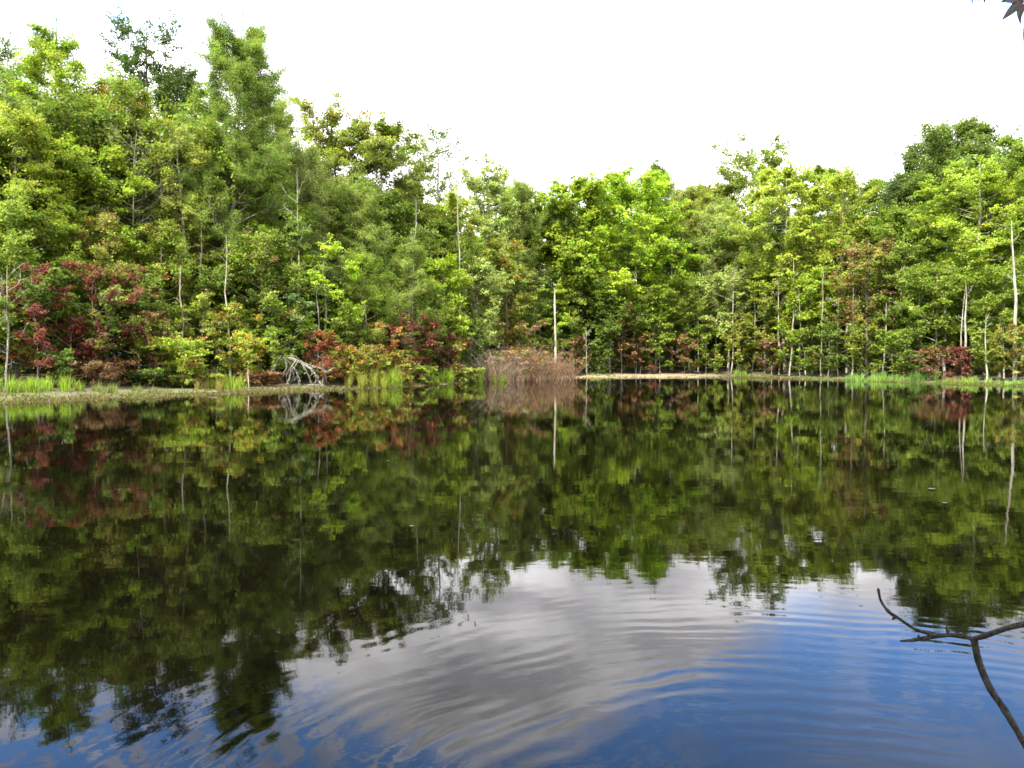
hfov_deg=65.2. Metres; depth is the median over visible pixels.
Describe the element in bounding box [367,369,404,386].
grass clump
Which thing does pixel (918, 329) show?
bush
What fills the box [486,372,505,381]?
grass clump
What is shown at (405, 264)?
tree
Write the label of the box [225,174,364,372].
forest tree
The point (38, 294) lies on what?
understorey tree
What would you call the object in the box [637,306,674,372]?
sapling
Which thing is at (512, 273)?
tree
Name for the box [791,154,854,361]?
broadleaf tree
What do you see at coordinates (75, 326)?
bush
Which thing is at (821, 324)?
slender tree
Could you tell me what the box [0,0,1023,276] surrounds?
sky
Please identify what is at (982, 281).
tree
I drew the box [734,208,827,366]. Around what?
forest tree
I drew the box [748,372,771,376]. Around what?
grass clump
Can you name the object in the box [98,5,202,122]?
broadleaf tree
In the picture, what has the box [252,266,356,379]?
understorey tree
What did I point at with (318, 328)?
slender tree
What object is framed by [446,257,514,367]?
tree
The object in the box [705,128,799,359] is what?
broadleaf tree
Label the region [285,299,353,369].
understorey tree
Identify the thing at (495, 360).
dead brush
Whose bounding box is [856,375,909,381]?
grass clump
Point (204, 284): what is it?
understorey tree
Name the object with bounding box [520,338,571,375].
bush
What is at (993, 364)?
understorey tree
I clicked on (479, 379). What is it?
grass clump
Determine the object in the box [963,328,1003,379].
bush
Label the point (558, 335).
understorey tree
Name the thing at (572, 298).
tree
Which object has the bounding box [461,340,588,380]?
dead brush
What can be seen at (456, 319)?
bush
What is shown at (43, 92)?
forest tree
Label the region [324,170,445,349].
forest tree
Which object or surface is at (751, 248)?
forest tree
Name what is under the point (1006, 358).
understorey tree
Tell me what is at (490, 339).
understorey tree
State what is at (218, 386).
grass clump
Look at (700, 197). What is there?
broadleaf tree
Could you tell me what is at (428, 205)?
broadleaf tree
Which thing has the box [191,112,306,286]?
forest tree
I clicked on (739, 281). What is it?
tree
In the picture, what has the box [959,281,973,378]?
slender tree
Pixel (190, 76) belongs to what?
broadleaf tree
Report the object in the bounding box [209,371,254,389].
grass clump
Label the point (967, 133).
broadleaf tree
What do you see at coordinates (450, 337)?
bush
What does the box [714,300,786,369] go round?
understorey tree
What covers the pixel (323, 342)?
bush
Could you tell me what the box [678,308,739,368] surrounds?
understorey tree
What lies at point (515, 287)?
forest tree
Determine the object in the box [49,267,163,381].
understorey tree
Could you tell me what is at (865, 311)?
slender tree
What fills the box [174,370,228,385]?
bush
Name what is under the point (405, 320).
bush
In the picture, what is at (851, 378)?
grass clump
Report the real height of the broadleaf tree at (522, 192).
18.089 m
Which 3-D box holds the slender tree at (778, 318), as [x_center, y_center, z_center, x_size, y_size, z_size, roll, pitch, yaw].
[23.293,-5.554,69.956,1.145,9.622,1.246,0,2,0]
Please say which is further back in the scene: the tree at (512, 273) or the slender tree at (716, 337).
the slender tree at (716, 337)
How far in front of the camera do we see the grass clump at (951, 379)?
52.17 m
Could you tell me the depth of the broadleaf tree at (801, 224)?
70.68 m
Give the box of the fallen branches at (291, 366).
[270,355,334,385]
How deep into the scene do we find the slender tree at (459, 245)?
58.00 m
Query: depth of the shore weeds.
37.48 m
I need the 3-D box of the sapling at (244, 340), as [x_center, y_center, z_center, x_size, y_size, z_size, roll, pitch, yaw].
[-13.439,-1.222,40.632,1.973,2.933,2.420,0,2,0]
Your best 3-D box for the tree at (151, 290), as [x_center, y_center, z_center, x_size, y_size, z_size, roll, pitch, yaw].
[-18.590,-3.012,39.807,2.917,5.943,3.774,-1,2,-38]
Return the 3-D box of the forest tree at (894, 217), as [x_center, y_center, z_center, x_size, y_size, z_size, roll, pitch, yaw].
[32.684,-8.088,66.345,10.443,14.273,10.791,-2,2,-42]
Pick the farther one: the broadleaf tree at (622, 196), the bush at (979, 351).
the broadleaf tree at (622, 196)
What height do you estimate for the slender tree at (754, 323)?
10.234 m
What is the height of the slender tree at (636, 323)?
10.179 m
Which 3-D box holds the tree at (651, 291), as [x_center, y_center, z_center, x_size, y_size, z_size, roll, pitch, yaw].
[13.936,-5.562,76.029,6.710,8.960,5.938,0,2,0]
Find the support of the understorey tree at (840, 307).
on the ground
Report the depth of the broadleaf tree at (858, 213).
75.59 m
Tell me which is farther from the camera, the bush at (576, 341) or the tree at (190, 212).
the bush at (576, 341)
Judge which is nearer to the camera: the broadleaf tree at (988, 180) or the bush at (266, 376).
the bush at (266, 376)
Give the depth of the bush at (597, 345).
72.57 m
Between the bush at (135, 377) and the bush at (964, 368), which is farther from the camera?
the bush at (964, 368)
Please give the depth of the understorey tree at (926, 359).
68.28 m
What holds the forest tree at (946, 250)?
on the ground
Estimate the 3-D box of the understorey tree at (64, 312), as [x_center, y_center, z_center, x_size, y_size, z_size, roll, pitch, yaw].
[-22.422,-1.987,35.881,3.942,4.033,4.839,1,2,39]
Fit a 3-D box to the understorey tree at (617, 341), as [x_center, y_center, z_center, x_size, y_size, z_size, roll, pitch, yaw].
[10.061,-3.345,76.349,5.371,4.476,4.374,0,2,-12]
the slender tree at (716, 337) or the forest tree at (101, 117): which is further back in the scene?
the slender tree at (716, 337)
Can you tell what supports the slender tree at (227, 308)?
on the ground
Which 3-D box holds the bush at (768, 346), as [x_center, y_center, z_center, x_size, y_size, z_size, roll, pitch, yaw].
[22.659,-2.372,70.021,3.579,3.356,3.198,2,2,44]
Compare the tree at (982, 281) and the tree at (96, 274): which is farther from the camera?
the tree at (982, 281)
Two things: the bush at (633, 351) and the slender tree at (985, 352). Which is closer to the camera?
the slender tree at (985, 352)
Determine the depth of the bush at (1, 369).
35.32 m
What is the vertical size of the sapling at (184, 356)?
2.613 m
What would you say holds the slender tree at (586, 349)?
on the ground
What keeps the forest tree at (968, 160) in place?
on the ground
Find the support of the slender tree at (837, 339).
on the ground
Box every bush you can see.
[0,299,44,377]
[0,310,4,375]
[21,314,109,385]
[52,358,136,384]
[118,315,191,367]
[121,371,180,385]
[128,301,206,367]
[136,365,206,386]
[152,366,221,383]
[166,289,240,372]
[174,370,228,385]
[204,302,265,375]
[228,325,307,377]
[236,369,284,385]
[256,287,318,382]
[300,329,346,386]
[316,298,380,384]
[335,344,392,383]
[350,320,408,374]
[370,348,420,384]
[381,311,427,383]
[400,365,439,383]
[411,317,442,373]
[418,305,475,371]
[426,332,473,376]
[440,365,485,381]
[457,318,494,375]
[478,346,550,376]
[496,319,550,367]
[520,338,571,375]
[551,336,591,374]
[581,337,614,373]
[621,332,658,373]
[663,333,702,373]
[688,323,723,373]
[714,319,763,374]
[753,338,795,375]
[771,327,822,375]
[804,322,860,377]
[843,320,887,374]
[868,328,909,377]
[892,320,945,376]
[908,344,961,379]
[944,346,975,380]
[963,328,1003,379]
[986,323,1023,381]
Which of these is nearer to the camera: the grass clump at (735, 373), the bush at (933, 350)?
the bush at (933, 350)
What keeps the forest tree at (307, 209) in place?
on the ground
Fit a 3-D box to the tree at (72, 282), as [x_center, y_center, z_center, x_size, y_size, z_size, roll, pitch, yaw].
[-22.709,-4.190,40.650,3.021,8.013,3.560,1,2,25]
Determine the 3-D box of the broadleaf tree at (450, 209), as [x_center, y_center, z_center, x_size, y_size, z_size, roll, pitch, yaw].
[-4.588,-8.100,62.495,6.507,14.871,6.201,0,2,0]
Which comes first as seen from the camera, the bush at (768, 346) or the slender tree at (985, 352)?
the slender tree at (985, 352)
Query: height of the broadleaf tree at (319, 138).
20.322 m
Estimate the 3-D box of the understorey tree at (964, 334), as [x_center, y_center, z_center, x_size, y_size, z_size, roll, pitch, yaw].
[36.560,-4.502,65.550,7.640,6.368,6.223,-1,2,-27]
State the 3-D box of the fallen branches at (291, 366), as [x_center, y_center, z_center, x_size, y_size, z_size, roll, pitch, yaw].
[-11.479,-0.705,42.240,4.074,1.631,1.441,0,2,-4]
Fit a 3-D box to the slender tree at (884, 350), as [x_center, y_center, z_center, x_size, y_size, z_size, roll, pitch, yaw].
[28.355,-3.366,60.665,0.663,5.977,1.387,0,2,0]
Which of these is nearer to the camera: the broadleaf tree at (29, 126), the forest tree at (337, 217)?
the broadleaf tree at (29, 126)
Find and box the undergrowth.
[0,332,1023,384]
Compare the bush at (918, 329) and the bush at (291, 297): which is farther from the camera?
the bush at (918, 329)
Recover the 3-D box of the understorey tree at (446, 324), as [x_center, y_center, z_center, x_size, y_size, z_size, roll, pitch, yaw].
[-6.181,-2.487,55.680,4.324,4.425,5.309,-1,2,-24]
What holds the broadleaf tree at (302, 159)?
on the ground
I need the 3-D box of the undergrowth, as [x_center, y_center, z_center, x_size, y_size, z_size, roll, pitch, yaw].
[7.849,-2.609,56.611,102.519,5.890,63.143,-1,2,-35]
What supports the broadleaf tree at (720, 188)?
on the ground
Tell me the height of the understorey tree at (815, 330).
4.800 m
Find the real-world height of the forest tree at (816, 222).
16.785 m
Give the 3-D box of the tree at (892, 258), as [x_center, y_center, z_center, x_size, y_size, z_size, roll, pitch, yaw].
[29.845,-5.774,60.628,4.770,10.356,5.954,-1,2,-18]
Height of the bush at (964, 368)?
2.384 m
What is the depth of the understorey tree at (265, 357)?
43.79 m
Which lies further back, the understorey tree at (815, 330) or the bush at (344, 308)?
the understorey tree at (815, 330)
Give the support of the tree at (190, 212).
on the ground
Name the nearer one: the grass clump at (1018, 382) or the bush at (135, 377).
the bush at (135, 377)
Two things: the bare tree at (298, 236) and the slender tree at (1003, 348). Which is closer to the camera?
the bare tree at (298, 236)
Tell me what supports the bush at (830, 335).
on the ground
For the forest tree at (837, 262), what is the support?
on the ground
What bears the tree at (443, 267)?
on the ground
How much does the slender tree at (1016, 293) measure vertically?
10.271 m
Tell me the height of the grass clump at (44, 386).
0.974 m
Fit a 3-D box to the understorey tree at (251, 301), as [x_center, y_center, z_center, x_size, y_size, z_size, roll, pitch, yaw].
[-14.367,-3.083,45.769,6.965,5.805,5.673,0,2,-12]
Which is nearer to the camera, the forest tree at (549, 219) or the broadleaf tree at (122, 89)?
the broadleaf tree at (122, 89)
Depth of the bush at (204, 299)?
41.17 m
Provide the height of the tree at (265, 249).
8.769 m
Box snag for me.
[553,288,557,363]
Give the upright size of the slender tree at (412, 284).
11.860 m
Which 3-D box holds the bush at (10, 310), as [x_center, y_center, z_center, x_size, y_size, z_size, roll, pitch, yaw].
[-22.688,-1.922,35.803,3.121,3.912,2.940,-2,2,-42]
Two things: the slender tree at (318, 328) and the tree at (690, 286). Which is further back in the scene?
the tree at (690, 286)
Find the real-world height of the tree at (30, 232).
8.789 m
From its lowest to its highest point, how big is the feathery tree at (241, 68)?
21.611 m
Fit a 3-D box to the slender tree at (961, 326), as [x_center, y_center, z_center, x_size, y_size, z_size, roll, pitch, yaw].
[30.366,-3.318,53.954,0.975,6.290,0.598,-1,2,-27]
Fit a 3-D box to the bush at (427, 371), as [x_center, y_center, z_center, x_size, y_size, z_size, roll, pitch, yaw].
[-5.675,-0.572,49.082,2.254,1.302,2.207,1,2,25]
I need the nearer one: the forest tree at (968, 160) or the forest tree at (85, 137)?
the forest tree at (85, 137)
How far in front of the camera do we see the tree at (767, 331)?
71.86 m
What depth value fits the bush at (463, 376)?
53.72 m
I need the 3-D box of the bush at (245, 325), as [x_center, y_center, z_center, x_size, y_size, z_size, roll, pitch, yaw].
[-14.499,-2.175,42.408,2.532,4.412,3.739,0,2,12]
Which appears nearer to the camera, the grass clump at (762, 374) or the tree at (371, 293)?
the tree at (371, 293)
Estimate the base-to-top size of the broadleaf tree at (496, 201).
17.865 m
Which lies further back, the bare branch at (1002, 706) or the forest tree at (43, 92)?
the forest tree at (43, 92)
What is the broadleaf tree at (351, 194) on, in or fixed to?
on the ground
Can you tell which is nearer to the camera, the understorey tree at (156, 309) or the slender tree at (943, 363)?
the understorey tree at (156, 309)
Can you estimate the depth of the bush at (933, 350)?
54.45 m
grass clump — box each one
[0,374,33,392]
[5,370,82,392]
[78,379,141,394]
[131,384,171,392]
[193,376,223,390]
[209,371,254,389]
[343,372,366,387]
[353,365,393,387]
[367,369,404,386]
[390,363,414,386]
[429,374,438,383]
[437,368,462,382]
[472,368,484,381]
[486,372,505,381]
[581,371,618,376]
[733,369,748,376]
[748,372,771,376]
[844,370,899,380]
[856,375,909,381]
[905,369,942,381]
[940,376,966,382]
[959,375,999,382]
[998,378,1023,384]
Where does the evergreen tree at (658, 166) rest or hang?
on the ground
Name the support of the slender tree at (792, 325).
on the ground
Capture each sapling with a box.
[0,262,73,384]
[140,335,213,387]
[228,331,268,387]
[610,300,642,373]
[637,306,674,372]
[971,0,1023,42]
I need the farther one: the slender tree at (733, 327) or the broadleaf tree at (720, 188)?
the broadleaf tree at (720, 188)
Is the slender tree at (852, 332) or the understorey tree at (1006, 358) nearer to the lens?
the understorey tree at (1006, 358)
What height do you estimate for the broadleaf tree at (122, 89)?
17.647 m
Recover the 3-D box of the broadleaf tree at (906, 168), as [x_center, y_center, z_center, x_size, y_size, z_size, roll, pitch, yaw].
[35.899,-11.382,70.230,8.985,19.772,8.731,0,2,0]
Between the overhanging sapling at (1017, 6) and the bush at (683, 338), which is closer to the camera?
the overhanging sapling at (1017, 6)
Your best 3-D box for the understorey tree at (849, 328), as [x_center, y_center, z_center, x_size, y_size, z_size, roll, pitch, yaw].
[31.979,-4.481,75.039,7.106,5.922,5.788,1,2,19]
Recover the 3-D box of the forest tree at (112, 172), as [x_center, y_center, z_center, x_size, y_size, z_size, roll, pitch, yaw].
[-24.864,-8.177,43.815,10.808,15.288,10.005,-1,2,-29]
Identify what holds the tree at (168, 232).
on the ground
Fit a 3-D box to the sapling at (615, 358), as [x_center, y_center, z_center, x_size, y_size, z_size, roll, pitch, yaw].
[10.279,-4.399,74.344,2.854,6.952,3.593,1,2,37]
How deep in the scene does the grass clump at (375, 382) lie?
44.51 m
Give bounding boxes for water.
[0,377,1023,767]
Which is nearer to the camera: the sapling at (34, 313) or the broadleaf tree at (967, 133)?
the sapling at (34, 313)
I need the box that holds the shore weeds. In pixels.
[0,374,1023,403]
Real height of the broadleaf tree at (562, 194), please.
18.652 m
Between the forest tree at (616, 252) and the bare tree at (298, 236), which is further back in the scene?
the forest tree at (616, 252)
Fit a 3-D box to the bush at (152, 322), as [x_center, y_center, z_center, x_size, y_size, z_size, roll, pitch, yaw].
[-17.996,-1.723,39.823,3.518,3.489,3.502,-2,2,-43]
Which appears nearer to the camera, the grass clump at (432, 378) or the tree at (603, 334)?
the grass clump at (432, 378)
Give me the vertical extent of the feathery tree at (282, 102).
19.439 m
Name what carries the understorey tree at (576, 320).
on the ground
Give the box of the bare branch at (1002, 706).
[877,588,1023,748]
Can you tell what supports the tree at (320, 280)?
on the ground
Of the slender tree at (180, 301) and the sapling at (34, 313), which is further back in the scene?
the slender tree at (180, 301)
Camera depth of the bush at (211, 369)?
40.35 m
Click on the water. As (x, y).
(576, 573)
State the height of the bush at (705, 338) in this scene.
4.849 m
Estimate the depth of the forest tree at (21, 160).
41.62 m
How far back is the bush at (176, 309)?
40.24 m
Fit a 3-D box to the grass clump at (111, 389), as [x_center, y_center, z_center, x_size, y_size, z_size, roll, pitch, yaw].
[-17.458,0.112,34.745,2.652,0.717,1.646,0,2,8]
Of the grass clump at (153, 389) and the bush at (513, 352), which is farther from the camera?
the bush at (513, 352)
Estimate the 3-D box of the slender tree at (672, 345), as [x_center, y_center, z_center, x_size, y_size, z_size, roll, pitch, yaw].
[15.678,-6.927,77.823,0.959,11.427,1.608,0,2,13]
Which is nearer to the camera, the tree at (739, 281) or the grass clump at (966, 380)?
the grass clump at (966, 380)
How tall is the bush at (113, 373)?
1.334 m
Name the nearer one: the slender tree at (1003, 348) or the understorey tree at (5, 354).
the understorey tree at (5, 354)
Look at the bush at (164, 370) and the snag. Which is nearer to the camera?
the bush at (164, 370)
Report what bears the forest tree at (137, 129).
on the ground
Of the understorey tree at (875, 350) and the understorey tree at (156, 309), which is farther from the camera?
the understorey tree at (875, 350)
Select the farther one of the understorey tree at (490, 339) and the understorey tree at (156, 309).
the understorey tree at (490, 339)
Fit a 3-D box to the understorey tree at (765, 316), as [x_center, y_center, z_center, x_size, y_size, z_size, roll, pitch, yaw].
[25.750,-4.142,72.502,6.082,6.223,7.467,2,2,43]
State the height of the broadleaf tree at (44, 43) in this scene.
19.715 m
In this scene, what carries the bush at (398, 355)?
on the ground
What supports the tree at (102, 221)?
on the ground
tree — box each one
[0,8,119,350]
[0,23,57,95]
[0,61,124,372]
[0,89,147,352]
[0,98,92,375]
[0,114,67,339]
[0,194,90,380]
[0,262,28,385]
[0,267,126,384]
[0,273,63,367]
[0,295,75,381]
[3,111,207,362]
[22,260,148,384]
[24,80,76,105]
[29,131,160,353]
[40,231,98,360]
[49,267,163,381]
[59,205,144,361]
[64,99,202,367]
[65,62,179,370]
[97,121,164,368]
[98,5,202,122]
[109,262,169,367]
[109,300,206,371]
[120,113,246,352]
[123,217,199,366]
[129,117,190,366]
[138,109,225,315]
[138,264,258,366]
[143,3,305,377]
[148,53,213,121]
[148,85,245,274]
[150,125,325,372]
[161,194,241,348]
[175,265,185,337]
[184,300,282,379]
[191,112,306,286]
[205,279,322,370]
[214,224,313,372]
[223,239,231,378]
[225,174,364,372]
[239,82,311,370]
[251,134,354,374]
[252,210,336,379]
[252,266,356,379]
[274,167,315,381]
[284,180,390,372]
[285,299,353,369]
[287,86,393,233]
[291,232,366,382]
[307,109,449,306]
[314,177,419,343]
[314,266,323,382]
[315,299,396,375]
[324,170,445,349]
[332,247,413,370]
[332,285,443,375]
[381,237,448,365]
[384,221,483,359]
[390,178,443,311]
[397,319,453,364]
[407,214,504,358]
[410,119,475,223]
[410,222,417,361]
[413,252,473,368]
[424,186,494,365]
[443,149,528,349]
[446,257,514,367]
[456,175,463,364]
[462,327,501,365]
[472,221,541,350]
[475,178,552,305]
[478,235,538,350]
[494,171,556,370]
[500,198,594,345]
[510,284,553,368]
[525,321,570,369]
[529,172,626,369]
[538,212,627,365]
[551,270,618,371]
[551,307,606,370]
[564,213,638,344]
[568,162,707,370]
[578,284,651,372]
[584,327,593,374]
[590,326,642,371]
[606,237,669,353]
[618,148,682,361]
[627,279,693,371]
[633,219,732,367]
[634,265,638,372]
[642,324,694,368]
[656,272,716,370]
[662,223,758,367]
[663,179,719,362]
[669,266,673,370]
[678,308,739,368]
[680,196,761,367]
[690,266,706,371]
[692,177,748,359]
[694,264,757,371]
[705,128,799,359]
[712,283,718,370]
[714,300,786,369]
[717,223,786,366]
[721,308,787,364]
[724,157,837,372]
[726,263,737,372]
[728,285,789,373]
[730,232,782,359]
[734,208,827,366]
[749,266,758,371]
[751,304,830,371]
[770,264,843,374]
[770,267,785,374]
[785,212,829,345]
[788,259,799,375]
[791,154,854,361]
[795,222,894,364]
[797,288,805,375]
[803,319,858,374]
[805,163,881,372]
[818,168,885,365]
[819,312,865,365]
[820,266,824,375]
[824,235,907,375]
[833,201,960,369]
[833,304,920,372]
[835,290,839,375]
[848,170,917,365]
[850,288,859,374]
[857,330,897,362]
[863,296,963,375]
[864,278,868,375]
[866,196,930,333]
[866,239,939,374]
[872,141,952,363]
[874,301,948,364]
[882,305,886,371]
[887,168,918,184]
[890,112,1023,366]
[894,262,905,375]
[895,260,980,372]
[903,151,1023,347]
[910,154,1023,374]
[913,313,987,374]
[915,293,987,360]
[925,201,1009,359]
[942,289,945,376]
[956,288,967,378]
[958,256,1023,377]
[959,128,1023,368]
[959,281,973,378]
[967,195,1023,328]
[971,283,1023,373]
[973,322,1022,372]
[980,317,992,380]
[1001,302,1004,377]
[1008,221,1020,380]
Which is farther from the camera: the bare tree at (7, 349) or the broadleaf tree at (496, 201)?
the broadleaf tree at (496, 201)
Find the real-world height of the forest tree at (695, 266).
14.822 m
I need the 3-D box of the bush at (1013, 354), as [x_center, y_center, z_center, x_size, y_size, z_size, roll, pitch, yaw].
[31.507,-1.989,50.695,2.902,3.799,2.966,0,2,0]
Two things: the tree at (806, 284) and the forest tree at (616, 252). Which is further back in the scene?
the forest tree at (616, 252)
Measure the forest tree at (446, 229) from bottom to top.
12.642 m
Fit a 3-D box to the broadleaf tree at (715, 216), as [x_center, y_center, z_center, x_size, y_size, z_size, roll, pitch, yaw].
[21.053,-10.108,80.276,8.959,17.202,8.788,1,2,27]
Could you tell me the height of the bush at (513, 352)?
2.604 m
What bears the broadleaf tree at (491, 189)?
on the ground
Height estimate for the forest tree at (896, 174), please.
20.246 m
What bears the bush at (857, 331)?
on the ground
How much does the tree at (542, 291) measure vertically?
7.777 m
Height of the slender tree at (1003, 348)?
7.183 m
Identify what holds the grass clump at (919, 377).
on the ground
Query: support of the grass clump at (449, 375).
on the ground
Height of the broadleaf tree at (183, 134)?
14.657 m
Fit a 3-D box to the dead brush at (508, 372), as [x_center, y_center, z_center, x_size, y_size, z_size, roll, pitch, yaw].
[-1.021,-1.344,56.625,5.916,2.895,5.480,0,2,0]
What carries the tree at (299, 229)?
on the ground
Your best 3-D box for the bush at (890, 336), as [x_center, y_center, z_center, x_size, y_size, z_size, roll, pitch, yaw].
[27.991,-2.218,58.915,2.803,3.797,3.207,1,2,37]
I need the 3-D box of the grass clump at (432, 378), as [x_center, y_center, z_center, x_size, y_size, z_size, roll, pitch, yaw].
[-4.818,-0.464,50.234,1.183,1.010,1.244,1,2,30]
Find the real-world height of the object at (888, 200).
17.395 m
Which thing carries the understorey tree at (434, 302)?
on the ground
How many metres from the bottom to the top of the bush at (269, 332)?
3.242 m
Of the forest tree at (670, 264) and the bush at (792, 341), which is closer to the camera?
the bush at (792, 341)
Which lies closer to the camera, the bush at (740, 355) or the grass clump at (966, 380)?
the grass clump at (966, 380)
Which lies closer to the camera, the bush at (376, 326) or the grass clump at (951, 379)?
the bush at (376, 326)
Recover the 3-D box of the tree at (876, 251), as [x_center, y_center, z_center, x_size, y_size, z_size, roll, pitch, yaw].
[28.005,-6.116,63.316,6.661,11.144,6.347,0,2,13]
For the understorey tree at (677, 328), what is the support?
on the ground
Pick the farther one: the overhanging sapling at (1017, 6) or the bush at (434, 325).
the bush at (434, 325)
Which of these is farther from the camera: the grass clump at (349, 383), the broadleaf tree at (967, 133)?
the broadleaf tree at (967, 133)
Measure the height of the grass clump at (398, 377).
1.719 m
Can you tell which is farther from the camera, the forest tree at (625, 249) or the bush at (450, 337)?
the forest tree at (625, 249)
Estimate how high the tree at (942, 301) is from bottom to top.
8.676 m
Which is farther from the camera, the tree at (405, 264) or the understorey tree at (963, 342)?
the understorey tree at (963, 342)
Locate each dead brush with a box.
[458,336,537,380]
[458,347,530,381]
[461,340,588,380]
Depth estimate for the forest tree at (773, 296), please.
86.22 m
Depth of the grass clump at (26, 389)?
32.77 m
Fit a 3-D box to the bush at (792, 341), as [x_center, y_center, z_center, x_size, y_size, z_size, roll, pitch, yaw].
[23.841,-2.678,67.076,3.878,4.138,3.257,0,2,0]
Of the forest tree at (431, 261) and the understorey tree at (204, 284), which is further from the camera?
the forest tree at (431, 261)
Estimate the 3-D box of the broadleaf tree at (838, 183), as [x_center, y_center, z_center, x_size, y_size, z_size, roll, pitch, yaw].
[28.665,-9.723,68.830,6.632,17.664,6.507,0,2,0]
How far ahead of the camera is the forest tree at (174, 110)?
52.15 m
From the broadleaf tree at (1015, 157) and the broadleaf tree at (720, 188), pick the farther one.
the broadleaf tree at (720, 188)
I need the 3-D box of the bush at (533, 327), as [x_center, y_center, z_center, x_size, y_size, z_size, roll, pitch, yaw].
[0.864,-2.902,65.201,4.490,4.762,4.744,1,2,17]
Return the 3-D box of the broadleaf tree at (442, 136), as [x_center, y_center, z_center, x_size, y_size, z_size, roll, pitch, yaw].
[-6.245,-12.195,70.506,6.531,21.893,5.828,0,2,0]
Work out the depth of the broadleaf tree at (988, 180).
56.77 m
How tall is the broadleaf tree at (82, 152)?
12.972 m
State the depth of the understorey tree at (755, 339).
83.06 m
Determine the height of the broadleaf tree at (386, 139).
19.253 m
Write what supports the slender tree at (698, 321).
on the ground
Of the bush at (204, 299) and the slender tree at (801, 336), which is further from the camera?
the slender tree at (801, 336)
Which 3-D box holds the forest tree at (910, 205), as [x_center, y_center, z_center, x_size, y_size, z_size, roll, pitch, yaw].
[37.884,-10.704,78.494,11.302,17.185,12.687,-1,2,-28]
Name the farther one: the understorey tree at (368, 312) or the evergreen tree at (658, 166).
the evergreen tree at (658, 166)
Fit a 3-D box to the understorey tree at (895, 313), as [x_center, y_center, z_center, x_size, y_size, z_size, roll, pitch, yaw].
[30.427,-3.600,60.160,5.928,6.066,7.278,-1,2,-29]
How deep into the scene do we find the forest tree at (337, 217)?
52.33 m
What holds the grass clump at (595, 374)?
on the ground
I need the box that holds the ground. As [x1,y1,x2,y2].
[0,330,1023,403]
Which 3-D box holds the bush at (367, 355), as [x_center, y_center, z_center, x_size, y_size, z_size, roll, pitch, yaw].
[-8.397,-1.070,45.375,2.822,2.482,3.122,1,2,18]
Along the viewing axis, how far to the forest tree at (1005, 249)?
58.85 m
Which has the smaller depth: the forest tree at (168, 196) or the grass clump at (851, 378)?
the forest tree at (168, 196)
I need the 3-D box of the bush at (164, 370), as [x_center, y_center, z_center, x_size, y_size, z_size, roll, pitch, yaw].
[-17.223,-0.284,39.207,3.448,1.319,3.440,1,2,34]
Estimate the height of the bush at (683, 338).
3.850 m
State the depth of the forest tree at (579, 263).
75.98 m
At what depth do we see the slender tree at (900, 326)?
60.10 m

